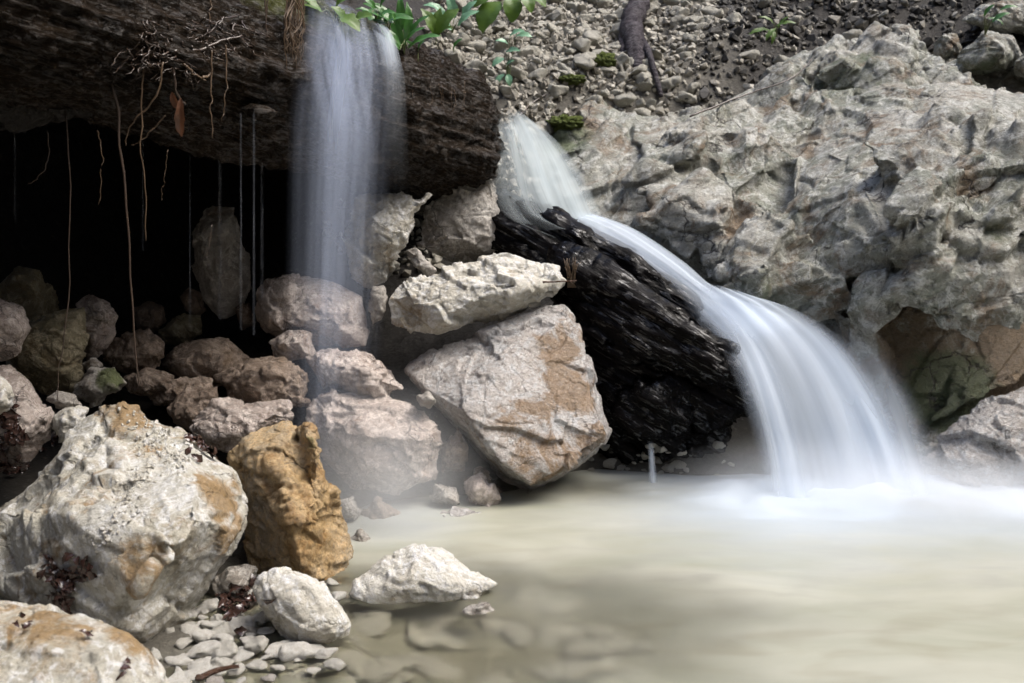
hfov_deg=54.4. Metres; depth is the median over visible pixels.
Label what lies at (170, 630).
shore stone
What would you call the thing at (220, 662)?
pebble
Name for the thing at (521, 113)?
twig
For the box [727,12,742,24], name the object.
stone
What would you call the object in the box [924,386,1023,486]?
boulder
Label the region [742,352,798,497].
water strand
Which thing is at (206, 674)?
twig
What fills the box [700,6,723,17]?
scree stone
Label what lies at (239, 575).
stone
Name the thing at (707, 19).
scree stone
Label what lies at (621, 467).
rubble stone
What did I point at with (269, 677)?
shore stone
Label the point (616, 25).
scree stone
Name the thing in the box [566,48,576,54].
scree stone
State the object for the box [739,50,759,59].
stone
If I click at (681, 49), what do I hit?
scree stone
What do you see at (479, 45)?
scree stone
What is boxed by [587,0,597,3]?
scree stone
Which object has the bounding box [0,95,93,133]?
soil clod
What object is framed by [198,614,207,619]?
shore stone
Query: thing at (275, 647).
bed stone
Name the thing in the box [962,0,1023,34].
boulder
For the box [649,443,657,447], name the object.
rubble stone
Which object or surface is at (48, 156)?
root
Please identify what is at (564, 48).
scree stone
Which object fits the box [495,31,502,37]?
scree stone
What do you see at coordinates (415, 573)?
rock
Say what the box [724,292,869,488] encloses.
waterfall
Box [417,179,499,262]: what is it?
rock
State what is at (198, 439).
leaf litter
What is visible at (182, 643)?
shore stone
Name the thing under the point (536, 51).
scree stone
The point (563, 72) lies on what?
scree stone
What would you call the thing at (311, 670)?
shore stone
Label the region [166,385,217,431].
rock
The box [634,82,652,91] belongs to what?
scree stone
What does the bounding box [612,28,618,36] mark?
scree stone
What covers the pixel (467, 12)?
leafy plant
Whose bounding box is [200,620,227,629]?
bed stone
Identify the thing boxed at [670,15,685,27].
scree stone
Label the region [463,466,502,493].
stone
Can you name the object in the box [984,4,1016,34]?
leafy plant
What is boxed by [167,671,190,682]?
bed stone
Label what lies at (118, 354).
rock
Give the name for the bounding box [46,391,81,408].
rock
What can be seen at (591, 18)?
scree stone
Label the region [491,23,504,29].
scree stone
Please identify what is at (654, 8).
scree stone
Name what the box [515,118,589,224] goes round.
waterfall
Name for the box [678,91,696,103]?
scree stone
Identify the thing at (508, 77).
leafy plant
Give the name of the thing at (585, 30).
scree stone
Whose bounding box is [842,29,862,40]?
scree stone
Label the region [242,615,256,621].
bed stone
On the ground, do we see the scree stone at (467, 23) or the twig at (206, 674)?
the scree stone at (467, 23)
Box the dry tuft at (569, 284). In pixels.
[563,257,580,287]
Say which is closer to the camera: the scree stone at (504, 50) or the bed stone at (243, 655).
the bed stone at (243, 655)
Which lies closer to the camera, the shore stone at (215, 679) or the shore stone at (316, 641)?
the shore stone at (215, 679)
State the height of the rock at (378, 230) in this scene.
0.286 m
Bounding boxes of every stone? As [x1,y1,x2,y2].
[151,647,161,659]
[164,655,193,665]
[165,627,174,632]
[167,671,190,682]
[174,637,193,648]
[174,666,182,672]
[180,623,202,635]
[184,640,220,658]
[184,664,214,679]
[187,656,211,669]
[190,609,197,616]
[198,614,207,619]
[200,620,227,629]
[206,564,257,596]
[206,665,225,675]
[206,676,224,682]
[210,614,221,620]
[211,622,235,635]
[227,662,245,675]
[228,616,254,630]
[231,646,254,661]
[236,676,245,682]
[239,635,255,643]
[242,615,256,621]
[245,626,256,633]
[252,566,350,643]
[253,612,270,621]
[257,627,274,633]
[260,651,272,659]
[260,674,275,681]
[264,640,290,656]
[270,665,284,670]
[306,667,320,673]
[312,638,332,643]
[314,647,337,658]
[323,658,345,670]
[326,578,338,584]
[332,591,346,600]
[341,496,361,520]
[350,529,370,541]
[360,496,400,518]
[416,391,435,408]
[424,41,431,48]
[429,484,459,504]
[438,429,468,472]
[440,506,480,516]
[444,48,462,63]
[446,32,463,44]
[451,18,459,30]
[455,0,466,11]
[457,32,469,45]
[458,16,474,29]
[463,59,487,72]
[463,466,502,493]
[464,40,485,51]
[464,472,501,506]
[465,46,475,51]
[467,268,476,274]
[471,28,482,35]
[483,28,492,34]
[485,68,495,75]
[488,53,503,58]
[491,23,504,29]
[494,20,509,31]
[494,35,513,52]
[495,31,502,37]
[498,71,512,81]
[499,48,508,55]
[499,85,511,95]
[508,57,524,64]
[509,65,525,80]
[513,35,525,41]
[516,7,526,20]
[518,47,533,58]
[524,46,543,56]
[527,68,547,81]
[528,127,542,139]
[528,301,540,307]
[532,57,541,63]
[533,121,553,136]
[535,30,547,38]
[537,20,547,24]
[540,5,552,9]
[545,7,556,14]
[545,102,556,108]
[545,291,553,296]
[546,9,565,20]
[546,22,559,32]
[547,0,558,3]
[547,83,568,98]
[555,21,562,26]
[557,57,572,62]
[557,63,567,70]
[557,70,566,75]
[562,27,573,34]
[562,46,567,54]
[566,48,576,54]
[566,69,574,75]
[567,1,579,10]
[571,38,591,52]
[573,53,594,69]
[574,29,581,37]
[575,4,586,12]
[577,13,597,22]
[578,22,589,27]
[580,28,591,33]
[582,32,597,45]
[583,52,596,60]
[584,30,599,34]
[585,95,602,103]
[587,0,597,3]
[588,85,597,91]
[589,32,602,44]
[592,49,608,54]
[597,0,609,7]
[597,8,607,14]
[601,66,618,74]
[601,89,609,96]
[602,14,617,21]
[602,444,609,450]
[604,458,616,466]
[607,41,619,45]
[609,22,619,34]
[610,45,620,51]
[611,89,622,94]
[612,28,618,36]
[613,7,623,18]
[613,93,636,107]
[615,53,629,67]
[617,71,628,81]
[617,464,625,470]
[626,84,633,89]
[628,57,633,66]
[630,64,647,73]
[632,107,650,115]
[633,71,651,83]
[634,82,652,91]
[636,98,643,107]
[641,451,650,459]
[644,18,654,26]
[645,49,662,59]
[645,58,658,66]
[645,98,655,106]
[646,2,658,13]
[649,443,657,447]
[649,456,661,463]
[655,446,666,452]
[658,46,666,52]
[660,76,680,90]
[661,463,674,471]
[663,0,680,5]
[663,67,674,76]
[669,5,681,15]
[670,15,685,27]
[671,460,686,468]
[672,8,689,16]
[674,96,681,101]
[676,46,685,53]
[677,451,686,455]
[678,51,691,60]
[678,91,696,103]
[680,0,691,7]
[682,15,694,24]
[683,32,699,43]
[686,22,696,28]
[687,82,700,93]
[689,16,703,22]
[692,22,708,31]
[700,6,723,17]
[700,15,712,22]
[712,441,725,448]
[719,18,729,25]
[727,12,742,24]
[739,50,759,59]
[757,0,772,7]
[772,55,788,63]
[787,15,801,26]
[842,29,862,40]
[878,10,888,17]
[900,0,908,6]
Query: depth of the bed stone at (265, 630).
1.87 m
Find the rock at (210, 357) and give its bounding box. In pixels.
[162,337,249,386]
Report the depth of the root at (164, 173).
1.99 m
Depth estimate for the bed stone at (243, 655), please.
1.76 m
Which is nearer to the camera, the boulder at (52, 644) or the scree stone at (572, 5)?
the boulder at (52, 644)
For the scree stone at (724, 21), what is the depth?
4.41 m
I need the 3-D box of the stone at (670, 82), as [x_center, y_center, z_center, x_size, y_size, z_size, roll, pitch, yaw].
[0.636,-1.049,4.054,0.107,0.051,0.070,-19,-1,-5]
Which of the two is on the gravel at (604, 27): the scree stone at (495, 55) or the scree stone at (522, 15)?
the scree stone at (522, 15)
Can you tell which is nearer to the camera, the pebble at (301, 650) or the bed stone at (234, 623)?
the pebble at (301, 650)
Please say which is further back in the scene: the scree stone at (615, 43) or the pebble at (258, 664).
the scree stone at (615, 43)
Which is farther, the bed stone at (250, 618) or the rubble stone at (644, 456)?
the rubble stone at (644, 456)
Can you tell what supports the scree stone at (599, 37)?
on the ground
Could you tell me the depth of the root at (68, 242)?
2.00 m
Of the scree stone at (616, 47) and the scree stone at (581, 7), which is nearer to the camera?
the scree stone at (616, 47)
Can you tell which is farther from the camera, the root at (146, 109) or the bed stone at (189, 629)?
the root at (146, 109)
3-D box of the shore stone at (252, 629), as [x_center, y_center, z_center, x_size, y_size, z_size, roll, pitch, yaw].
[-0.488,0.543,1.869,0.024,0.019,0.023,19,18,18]
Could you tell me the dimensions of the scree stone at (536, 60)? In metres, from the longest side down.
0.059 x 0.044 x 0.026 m
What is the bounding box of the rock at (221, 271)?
[191,205,250,318]
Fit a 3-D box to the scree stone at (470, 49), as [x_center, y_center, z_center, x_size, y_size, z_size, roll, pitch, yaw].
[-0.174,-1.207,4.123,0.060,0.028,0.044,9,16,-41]
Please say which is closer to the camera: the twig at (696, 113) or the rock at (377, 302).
the rock at (377, 302)
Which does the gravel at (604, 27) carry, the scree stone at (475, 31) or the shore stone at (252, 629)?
the scree stone at (475, 31)
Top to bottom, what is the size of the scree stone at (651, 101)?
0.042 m
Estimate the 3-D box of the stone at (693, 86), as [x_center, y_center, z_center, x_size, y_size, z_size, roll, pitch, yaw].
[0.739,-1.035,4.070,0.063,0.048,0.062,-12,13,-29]
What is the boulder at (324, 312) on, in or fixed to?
on the rock at (290, 345)
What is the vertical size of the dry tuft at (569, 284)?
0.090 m
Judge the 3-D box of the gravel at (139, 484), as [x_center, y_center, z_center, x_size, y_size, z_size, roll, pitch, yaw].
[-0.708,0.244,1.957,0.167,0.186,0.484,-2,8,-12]
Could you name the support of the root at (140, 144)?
hanging from the fallen log
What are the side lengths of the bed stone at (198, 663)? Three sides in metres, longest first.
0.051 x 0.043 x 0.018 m
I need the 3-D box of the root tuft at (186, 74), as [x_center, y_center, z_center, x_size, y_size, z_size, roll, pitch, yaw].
[-0.645,-0.604,2.048,0.051,0.177,0.445,5,9,32]
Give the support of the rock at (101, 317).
on the rock at (118, 354)
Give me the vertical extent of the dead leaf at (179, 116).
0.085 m
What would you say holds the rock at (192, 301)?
on the rock at (180, 329)
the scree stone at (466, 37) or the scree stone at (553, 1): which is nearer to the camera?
the scree stone at (466, 37)
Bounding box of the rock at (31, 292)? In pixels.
[0,266,59,320]
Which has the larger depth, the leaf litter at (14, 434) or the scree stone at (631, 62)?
the scree stone at (631, 62)
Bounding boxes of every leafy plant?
[304,0,372,31]
[356,0,395,18]
[362,2,413,32]
[380,0,440,53]
[407,40,424,61]
[421,8,458,45]
[423,0,478,32]
[453,38,462,51]
[473,0,545,33]
[492,28,531,85]
[749,16,794,43]
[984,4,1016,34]
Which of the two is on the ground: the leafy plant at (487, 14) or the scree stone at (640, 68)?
the scree stone at (640, 68)
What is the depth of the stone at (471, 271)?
2.83 m
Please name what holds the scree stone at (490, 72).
on the ground
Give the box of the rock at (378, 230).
[343,191,431,288]
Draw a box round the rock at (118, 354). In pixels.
[102,327,164,372]
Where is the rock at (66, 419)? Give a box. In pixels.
[52,405,88,442]
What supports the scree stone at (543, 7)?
on the ground
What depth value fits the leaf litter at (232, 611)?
1.98 m
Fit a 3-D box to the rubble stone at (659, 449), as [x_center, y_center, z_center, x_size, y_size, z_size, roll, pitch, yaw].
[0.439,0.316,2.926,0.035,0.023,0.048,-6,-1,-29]
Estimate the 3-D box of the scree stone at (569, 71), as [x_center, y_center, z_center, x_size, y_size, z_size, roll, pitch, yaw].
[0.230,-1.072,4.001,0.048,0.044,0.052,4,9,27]
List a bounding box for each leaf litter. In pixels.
[0,404,30,474]
[12,612,130,680]
[36,552,96,614]
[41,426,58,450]
[184,433,217,461]
[215,573,274,635]
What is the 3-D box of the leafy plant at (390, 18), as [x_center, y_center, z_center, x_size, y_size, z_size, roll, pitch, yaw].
[-0.328,-0.862,2.642,0.142,0.084,0.098,0,8,0]
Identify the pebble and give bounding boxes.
[191,629,212,642]
[195,598,218,612]
[210,633,233,641]
[210,639,238,658]
[210,657,235,666]
[237,617,249,622]
[243,635,268,654]
[245,659,267,669]
[278,641,323,661]
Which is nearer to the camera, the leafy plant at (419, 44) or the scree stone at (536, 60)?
the leafy plant at (419, 44)
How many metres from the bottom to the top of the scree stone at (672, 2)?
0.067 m
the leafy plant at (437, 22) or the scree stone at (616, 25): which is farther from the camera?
the scree stone at (616, 25)
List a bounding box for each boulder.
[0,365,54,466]
[0,401,248,642]
[0,600,162,682]
[6,307,89,394]
[227,420,353,581]
[254,273,369,347]
[305,389,442,494]
[404,304,611,489]
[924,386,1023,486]
[957,30,1021,74]
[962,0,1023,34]
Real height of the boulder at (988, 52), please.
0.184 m
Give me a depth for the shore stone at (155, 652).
1.75 m
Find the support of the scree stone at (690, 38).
on the ground
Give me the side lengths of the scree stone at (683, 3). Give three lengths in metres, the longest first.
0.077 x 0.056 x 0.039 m
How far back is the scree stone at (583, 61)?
4.02 m
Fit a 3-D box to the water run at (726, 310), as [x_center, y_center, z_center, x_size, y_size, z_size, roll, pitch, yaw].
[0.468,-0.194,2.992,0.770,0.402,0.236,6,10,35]
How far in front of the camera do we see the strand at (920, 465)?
2.83 m
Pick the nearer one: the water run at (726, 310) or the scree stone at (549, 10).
the water run at (726, 310)
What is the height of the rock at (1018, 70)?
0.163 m
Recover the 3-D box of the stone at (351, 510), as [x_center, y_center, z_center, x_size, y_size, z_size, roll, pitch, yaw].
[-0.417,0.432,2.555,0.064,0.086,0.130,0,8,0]
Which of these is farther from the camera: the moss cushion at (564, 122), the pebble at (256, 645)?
the moss cushion at (564, 122)
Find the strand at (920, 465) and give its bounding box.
[913,442,938,473]
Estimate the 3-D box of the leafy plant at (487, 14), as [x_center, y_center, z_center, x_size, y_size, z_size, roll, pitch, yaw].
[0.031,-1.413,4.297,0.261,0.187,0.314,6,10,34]
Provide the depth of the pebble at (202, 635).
1.81 m
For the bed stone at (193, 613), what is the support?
on the ground
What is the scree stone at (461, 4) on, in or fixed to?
on the ground
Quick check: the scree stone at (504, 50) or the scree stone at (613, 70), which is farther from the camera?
the scree stone at (504, 50)
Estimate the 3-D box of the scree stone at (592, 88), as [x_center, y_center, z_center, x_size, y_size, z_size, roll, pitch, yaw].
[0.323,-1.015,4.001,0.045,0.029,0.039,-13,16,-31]
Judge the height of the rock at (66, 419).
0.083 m
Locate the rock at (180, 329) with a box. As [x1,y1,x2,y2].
[158,313,201,345]
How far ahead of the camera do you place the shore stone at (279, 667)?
1.72 m
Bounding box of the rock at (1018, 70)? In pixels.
[1013,51,1023,77]
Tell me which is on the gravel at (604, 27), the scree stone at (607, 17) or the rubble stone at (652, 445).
the scree stone at (607, 17)
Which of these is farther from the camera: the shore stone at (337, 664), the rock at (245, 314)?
the rock at (245, 314)
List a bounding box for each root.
[27,130,49,184]
[57,110,70,400]
[97,130,103,204]
[110,83,139,383]
[125,62,163,145]
[134,115,164,144]
[139,66,146,239]
[161,150,167,197]
[209,50,212,138]
[221,45,227,120]
[264,0,267,46]
[618,0,662,97]
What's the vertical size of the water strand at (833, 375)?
0.524 m
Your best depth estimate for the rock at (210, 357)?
2.75 m
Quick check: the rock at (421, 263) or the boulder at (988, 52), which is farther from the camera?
the boulder at (988, 52)
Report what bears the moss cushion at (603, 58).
on the gravel at (604, 27)
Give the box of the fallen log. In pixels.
[0,0,505,199]
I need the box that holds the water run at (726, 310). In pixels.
[583,215,762,337]
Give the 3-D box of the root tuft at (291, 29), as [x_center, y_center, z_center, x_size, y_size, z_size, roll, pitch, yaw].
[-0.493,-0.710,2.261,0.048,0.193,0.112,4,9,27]
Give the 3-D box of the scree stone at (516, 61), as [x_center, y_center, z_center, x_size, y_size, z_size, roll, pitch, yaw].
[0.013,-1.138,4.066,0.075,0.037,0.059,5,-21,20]
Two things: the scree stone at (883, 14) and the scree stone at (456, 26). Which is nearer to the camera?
the scree stone at (456, 26)
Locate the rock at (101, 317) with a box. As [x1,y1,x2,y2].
[75,294,117,360]
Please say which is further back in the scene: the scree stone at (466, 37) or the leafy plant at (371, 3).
the scree stone at (466, 37)
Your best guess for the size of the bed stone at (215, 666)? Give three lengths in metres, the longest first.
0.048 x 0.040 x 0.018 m
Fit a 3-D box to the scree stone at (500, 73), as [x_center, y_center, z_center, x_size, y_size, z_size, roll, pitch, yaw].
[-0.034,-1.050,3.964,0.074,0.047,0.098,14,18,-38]
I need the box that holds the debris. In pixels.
[675,0,1023,113]
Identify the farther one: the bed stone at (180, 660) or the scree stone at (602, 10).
the scree stone at (602, 10)
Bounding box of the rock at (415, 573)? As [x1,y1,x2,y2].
[349,543,497,603]
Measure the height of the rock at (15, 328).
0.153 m
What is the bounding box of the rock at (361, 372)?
[305,348,403,397]
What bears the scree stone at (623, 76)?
on the ground
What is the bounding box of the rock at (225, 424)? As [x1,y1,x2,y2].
[189,397,293,452]
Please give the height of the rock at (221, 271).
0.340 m
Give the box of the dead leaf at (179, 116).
[170,92,184,136]
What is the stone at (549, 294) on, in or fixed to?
on the slab
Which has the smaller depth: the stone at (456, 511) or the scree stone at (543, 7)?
the stone at (456, 511)
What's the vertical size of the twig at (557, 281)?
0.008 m
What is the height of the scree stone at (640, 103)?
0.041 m
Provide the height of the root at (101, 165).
0.148 m
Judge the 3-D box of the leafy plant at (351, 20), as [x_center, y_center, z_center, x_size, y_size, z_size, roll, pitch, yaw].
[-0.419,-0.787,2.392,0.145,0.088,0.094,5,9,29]
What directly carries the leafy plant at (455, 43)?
on the scree stone at (456, 55)
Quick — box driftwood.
[491,188,759,464]
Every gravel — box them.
[88,407,196,552]
[321,0,961,279]
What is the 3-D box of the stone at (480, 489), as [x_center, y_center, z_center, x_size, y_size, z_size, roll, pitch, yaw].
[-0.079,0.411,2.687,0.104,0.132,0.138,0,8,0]
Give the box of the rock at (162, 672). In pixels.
[155,658,169,682]
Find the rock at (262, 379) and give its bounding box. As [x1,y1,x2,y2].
[213,356,310,407]
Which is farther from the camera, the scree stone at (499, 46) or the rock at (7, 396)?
the scree stone at (499, 46)
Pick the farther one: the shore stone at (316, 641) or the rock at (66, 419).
the rock at (66, 419)
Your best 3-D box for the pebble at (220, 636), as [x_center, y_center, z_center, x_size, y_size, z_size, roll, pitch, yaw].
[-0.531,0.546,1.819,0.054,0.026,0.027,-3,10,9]
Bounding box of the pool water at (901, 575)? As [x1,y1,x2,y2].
[159,467,1023,682]
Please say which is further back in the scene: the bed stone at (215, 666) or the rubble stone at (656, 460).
the rubble stone at (656, 460)
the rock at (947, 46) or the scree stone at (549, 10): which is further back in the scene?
the scree stone at (549, 10)
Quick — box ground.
[0,0,1023,668]
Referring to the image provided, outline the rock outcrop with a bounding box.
[540,21,1023,459]
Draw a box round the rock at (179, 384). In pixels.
[148,376,212,405]
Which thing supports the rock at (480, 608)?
in the pool water at (901, 575)
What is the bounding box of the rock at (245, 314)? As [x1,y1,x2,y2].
[235,303,255,330]
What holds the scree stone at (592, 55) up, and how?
on the ground
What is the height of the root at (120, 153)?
0.626 m
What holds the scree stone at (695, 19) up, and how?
on the ground
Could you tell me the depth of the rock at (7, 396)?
2.00 m
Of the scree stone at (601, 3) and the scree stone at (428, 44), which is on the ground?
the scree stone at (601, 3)
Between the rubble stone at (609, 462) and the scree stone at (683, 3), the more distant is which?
the scree stone at (683, 3)
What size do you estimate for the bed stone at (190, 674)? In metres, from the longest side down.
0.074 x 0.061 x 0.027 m
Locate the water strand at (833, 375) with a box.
[824,355,885,453]
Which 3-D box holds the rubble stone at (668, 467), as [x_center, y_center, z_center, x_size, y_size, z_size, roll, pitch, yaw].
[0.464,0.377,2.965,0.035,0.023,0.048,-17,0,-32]
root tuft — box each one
[111,14,268,90]
[283,0,304,68]
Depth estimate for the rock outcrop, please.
3.05 m
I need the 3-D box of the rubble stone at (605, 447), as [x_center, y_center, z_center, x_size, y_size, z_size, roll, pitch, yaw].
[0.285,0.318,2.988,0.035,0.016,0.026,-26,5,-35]
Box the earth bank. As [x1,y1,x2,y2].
[324,0,432,199]
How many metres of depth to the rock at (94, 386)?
2.44 m
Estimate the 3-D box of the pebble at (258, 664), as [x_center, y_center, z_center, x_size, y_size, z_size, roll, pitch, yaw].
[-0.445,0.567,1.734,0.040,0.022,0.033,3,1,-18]
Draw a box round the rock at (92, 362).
[82,357,102,369]
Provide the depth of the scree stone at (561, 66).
4.02 m
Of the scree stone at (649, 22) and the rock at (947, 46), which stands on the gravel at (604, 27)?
the scree stone at (649, 22)
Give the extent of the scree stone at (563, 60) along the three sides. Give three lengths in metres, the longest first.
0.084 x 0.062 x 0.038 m
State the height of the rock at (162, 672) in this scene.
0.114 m
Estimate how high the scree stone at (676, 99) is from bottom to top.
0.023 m
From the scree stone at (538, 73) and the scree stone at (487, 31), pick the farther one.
the scree stone at (487, 31)
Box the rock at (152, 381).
[123,367,173,395]
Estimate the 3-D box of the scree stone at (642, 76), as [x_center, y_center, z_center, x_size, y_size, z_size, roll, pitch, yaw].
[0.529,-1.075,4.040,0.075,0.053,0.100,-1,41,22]
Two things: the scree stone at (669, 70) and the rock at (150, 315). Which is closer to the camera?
the rock at (150, 315)
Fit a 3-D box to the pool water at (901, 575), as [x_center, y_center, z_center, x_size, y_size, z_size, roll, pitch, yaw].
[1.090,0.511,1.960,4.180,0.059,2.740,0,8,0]
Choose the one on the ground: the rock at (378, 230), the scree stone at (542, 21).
the scree stone at (542, 21)
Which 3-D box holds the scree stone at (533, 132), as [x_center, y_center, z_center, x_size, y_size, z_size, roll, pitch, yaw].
[0.085,-0.788,3.783,0.080,0.034,0.048,26,9,-41]
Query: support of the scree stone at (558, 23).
on the ground
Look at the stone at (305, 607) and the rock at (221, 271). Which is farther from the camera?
the rock at (221, 271)
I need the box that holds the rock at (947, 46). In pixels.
[933,33,961,58]
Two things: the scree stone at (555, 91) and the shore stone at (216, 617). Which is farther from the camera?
the scree stone at (555, 91)
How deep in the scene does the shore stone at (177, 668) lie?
1.70 m
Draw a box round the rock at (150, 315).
[134,301,165,332]
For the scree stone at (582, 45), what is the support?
on the ground
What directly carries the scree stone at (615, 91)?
on the ground
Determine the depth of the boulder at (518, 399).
2.71 m
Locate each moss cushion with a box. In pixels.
[545,114,584,131]
[558,74,586,85]
[594,51,616,66]
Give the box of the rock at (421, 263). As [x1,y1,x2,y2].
[406,248,436,276]
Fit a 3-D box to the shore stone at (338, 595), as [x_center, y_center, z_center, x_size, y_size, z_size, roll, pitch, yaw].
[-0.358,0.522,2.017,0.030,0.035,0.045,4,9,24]
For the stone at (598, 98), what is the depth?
3.90 m
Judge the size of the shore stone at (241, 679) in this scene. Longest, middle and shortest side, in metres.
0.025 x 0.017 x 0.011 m
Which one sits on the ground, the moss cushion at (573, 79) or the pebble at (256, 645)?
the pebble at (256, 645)
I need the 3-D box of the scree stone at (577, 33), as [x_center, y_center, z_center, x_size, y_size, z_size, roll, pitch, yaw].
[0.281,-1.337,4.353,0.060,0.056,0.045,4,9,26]
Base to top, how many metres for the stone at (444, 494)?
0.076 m
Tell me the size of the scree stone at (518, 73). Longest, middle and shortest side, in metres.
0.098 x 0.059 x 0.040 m
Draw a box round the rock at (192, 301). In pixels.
[180,288,205,314]
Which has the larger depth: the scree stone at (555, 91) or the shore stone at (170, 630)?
the scree stone at (555, 91)
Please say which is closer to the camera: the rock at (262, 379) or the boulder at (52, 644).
the boulder at (52, 644)
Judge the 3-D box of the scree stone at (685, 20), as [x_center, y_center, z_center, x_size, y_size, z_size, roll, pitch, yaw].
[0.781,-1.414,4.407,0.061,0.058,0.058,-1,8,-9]
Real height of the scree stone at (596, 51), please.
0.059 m
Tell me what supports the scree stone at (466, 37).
on the ground
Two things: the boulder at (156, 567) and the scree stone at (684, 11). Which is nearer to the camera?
the boulder at (156, 567)
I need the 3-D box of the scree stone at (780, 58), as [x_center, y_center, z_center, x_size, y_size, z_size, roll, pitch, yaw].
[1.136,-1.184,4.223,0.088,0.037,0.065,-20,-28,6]
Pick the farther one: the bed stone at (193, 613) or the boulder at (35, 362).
the boulder at (35, 362)
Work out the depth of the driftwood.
2.89 m
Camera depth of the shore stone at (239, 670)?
1.71 m
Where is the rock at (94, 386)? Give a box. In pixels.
[72,366,126,407]
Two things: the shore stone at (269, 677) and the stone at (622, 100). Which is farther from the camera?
the stone at (622, 100)
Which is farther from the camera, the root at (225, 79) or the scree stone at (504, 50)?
the scree stone at (504, 50)
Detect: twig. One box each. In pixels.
[172,35,242,104]
[183,63,210,80]
[195,665,238,680]
[208,0,212,22]
[518,92,549,117]
[543,280,576,282]
[689,59,811,116]
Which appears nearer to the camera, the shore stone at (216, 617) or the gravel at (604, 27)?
the shore stone at (216, 617)
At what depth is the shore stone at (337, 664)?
1.73 m
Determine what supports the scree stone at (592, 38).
on the ground
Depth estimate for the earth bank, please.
3.33 m
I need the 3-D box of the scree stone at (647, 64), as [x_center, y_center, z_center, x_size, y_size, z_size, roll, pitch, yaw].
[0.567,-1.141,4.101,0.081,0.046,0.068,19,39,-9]
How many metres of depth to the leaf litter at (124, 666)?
1.47 m
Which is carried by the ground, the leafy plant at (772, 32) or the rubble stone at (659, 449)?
the leafy plant at (772, 32)
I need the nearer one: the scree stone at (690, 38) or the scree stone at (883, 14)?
the scree stone at (690, 38)
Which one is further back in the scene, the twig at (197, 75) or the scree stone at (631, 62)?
the scree stone at (631, 62)
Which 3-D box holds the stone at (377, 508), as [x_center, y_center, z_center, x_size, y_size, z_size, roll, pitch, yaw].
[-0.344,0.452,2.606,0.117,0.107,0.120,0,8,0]
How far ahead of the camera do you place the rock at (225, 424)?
2.48 m
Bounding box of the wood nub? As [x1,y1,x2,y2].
[240,103,277,118]
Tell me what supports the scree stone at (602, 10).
on the ground
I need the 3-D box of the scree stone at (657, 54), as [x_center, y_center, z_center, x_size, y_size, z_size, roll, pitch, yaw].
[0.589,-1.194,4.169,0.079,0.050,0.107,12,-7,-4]
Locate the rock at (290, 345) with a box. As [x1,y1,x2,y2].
[269,330,315,360]
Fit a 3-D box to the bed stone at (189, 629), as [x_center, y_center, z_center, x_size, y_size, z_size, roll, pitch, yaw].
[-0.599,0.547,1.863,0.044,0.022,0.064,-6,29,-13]
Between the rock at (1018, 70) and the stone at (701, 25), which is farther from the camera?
the stone at (701, 25)
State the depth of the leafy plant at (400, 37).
2.68 m
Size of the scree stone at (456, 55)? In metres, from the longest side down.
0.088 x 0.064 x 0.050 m
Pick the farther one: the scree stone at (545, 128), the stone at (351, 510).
the scree stone at (545, 128)
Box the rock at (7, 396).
[0,376,14,413]
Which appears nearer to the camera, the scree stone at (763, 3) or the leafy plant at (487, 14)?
the leafy plant at (487, 14)
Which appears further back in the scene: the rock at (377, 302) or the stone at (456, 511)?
the rock at (377, 302)
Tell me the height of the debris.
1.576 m
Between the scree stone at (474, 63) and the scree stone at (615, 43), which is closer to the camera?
the scree stone at (474, 63)
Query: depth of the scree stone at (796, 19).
4.39 m
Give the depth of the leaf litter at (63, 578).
1.77 m
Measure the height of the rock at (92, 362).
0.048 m
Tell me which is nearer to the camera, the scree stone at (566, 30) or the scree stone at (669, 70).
the scree stone at (669, 70)
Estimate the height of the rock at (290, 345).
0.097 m
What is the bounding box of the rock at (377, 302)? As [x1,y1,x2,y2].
[367,285,387,323]
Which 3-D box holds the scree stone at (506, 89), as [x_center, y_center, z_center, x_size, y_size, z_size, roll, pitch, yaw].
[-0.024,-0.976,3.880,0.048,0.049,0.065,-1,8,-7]
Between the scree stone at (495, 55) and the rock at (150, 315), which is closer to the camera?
the rock at (150, 315)
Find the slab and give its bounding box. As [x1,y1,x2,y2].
[389,253,566,334]
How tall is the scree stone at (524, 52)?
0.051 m
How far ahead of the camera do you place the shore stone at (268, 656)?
1.76 m
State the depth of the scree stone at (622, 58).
4.07 m
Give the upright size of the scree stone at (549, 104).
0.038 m
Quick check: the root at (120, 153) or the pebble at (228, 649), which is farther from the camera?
the root at (120, 153)
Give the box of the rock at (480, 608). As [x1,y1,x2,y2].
[462,602,493,614]
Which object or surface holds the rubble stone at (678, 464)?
on the ground
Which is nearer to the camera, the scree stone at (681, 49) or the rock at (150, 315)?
the rock at (150, 315)
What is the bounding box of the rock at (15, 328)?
[0,299,30,361]
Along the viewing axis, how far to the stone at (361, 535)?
2.37 m
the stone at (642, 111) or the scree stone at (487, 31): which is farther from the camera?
the scree stone at (487, 31)
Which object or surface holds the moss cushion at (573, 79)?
on the gravel at (604, 27)
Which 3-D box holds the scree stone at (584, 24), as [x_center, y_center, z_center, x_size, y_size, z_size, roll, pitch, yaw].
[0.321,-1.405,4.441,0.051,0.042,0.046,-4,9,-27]
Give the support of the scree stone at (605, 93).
on the ground
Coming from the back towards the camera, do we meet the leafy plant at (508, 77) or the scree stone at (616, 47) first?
the scree stone at (616, 47)

